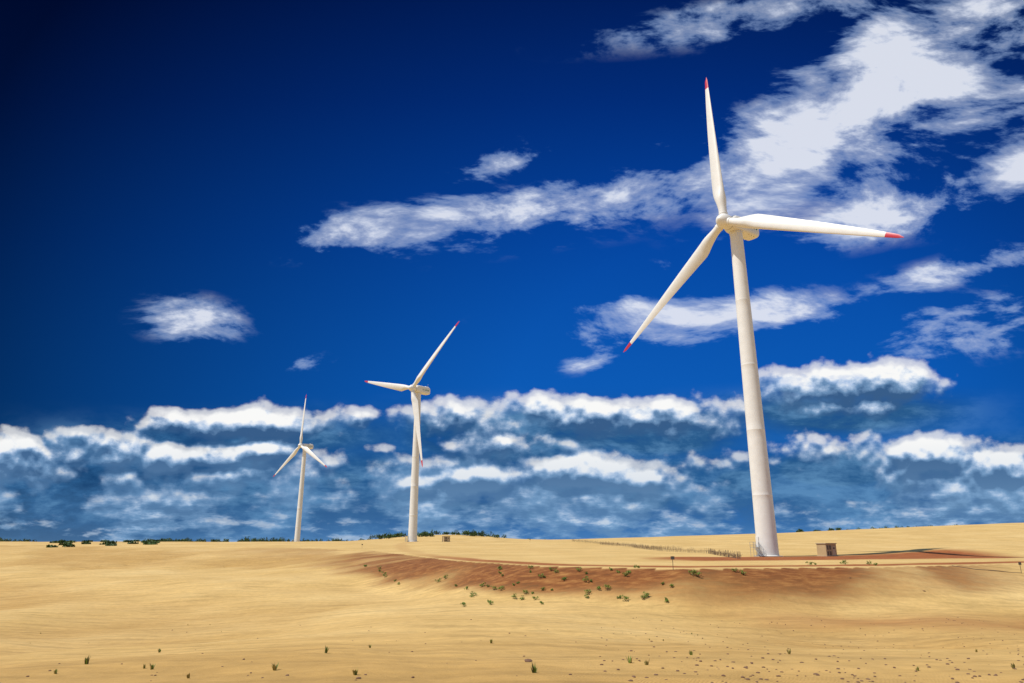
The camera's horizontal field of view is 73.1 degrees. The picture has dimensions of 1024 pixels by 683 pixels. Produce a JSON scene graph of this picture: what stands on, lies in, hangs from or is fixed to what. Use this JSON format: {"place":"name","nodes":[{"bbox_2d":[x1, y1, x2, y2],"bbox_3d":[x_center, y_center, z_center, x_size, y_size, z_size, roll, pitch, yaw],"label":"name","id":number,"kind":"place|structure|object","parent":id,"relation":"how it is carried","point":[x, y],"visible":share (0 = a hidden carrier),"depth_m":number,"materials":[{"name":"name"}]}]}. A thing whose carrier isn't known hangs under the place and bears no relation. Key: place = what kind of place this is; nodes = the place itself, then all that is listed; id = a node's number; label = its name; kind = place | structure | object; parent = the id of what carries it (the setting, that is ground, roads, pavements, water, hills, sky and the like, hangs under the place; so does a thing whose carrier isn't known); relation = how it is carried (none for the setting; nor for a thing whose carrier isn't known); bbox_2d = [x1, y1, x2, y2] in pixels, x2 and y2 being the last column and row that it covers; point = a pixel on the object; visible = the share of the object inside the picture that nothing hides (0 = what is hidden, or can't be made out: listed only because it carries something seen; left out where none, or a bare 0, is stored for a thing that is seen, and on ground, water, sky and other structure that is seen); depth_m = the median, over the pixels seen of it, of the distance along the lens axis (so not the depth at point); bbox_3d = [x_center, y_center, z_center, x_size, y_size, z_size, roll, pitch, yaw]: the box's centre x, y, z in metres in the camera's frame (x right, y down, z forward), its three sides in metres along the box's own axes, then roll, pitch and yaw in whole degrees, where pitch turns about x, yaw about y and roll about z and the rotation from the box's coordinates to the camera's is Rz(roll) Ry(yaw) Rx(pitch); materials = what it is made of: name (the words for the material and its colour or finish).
{"place":"outdoors","nodes":[
{"label":"outdoors","id":0,"kind":"place"},
{"bbox_2d":[0,0,1023,541],"bbox_3d":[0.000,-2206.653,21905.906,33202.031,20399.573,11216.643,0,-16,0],"label":"sky","id":1,"kind":"structure","parent":0,"point":[232,232],"depth_m":23576.49,"materials":[{"name":"blue"}]},
{"bbox_2d":[0,523,1023,682],"bbox_3d":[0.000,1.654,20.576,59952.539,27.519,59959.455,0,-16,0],"label":"dune terrain","id":2,"kind":"structure","parent":0,"point":[294,608],"depth_m":75.58,"materials":[{"name":"beige sand"}]},
{"bbox_2d":[273,394,326,541],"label":"wind turbine","id":3,"kind":"object","parent":2,"relation":"on","point":[306,447],"visible":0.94,"depth_m":583.07,"materials":[{"name":"white paint"}]},
{"bbox_2d":[365,322,458,541],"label":"wind turbine","id":4,"kind":"object","parent":2,"relation":"on","point":[417,391],"visible":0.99,"depth_m":367.51,"materials":[{"name":"white paint"}]},
{"bbox_2d":[442,536,449,541],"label":"transformer kiosk","id":5,"kind":"object","parent":2,"relation":"on","point":[445,538],"visible":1,"depth_m":359.31,"materials":[{"name":"beige paint"}]},
{"bbox_2d":[0,524,956,547],"bbox_3d":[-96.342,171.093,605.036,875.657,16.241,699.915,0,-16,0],"label":"distant scrub","id":6,"kind":"object","parent":2,"relation":"on","point":[64,543],"visible":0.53,"depth_m":493.85,"materials":[{"name":"green plant"}]},
{"bbox_2d":[26,577,1023,682],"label":"pebbles","id":7,"kind":"object","parent":2,"relation":"on","point":[530,660],"visible":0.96,"depth_m":13.55,"materials":[{"name":"brown stone"}]},
{"bbox_2d":[40,624,1014,677],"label":"grass tufts","id":8,"kind":"object","parent":2,"relation":"on","point":[533,669],"visible":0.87,"depth_m":13.34,"materials":[{"name":"green plant"}]},
{"bbox_2d":[364,560,877,606],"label":"embankment shrubs","id":9,"kind":"object","parent":2,"relation":"on","point":[598,587],"visible":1,"depth_m":82.49,"materials":[{"name":"green plant"}]},
{"bbox_2d":[572,540,679,548],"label":"sand fence","id":10,"kind":"object","parent":2,"relation":"on","point":[626,543],"visible":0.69,"depth_m":258.06,"materials":[{"name":"brown wood"}]},
{"bbox_2d":[600,542,741,558],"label":"sand fence","id":11,"kind":"object","parent":2,"relation":"on","point":[715,552],"visible":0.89,"depth_m":183.65,"materials":[{"name":"brown wood"}]},
{"bbox_2d":[624,78,903,556],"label":"wind turbine","id":12,"kind":"object","parent":2,"relation":"on","point":[738,229],"visible":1,"depth_m":163.34,"materials":[{"name":"white paint"}]},
{"bbox_2d":[815,543,837,555],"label":"transformer kiosk","id":13,"kind":"object","parent":2,"relation":"on","point":[826,549],"visible":0.98,"depth_m":153.05,"materials":[{"name":"beige paint"}]},
{"bbox_2d":[956,566,1018,572],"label":"ground cable","id":14,"kind":"object","parent":2,"relation":"on","point":[989,570],"visible":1,"depth_m":94.12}
]}

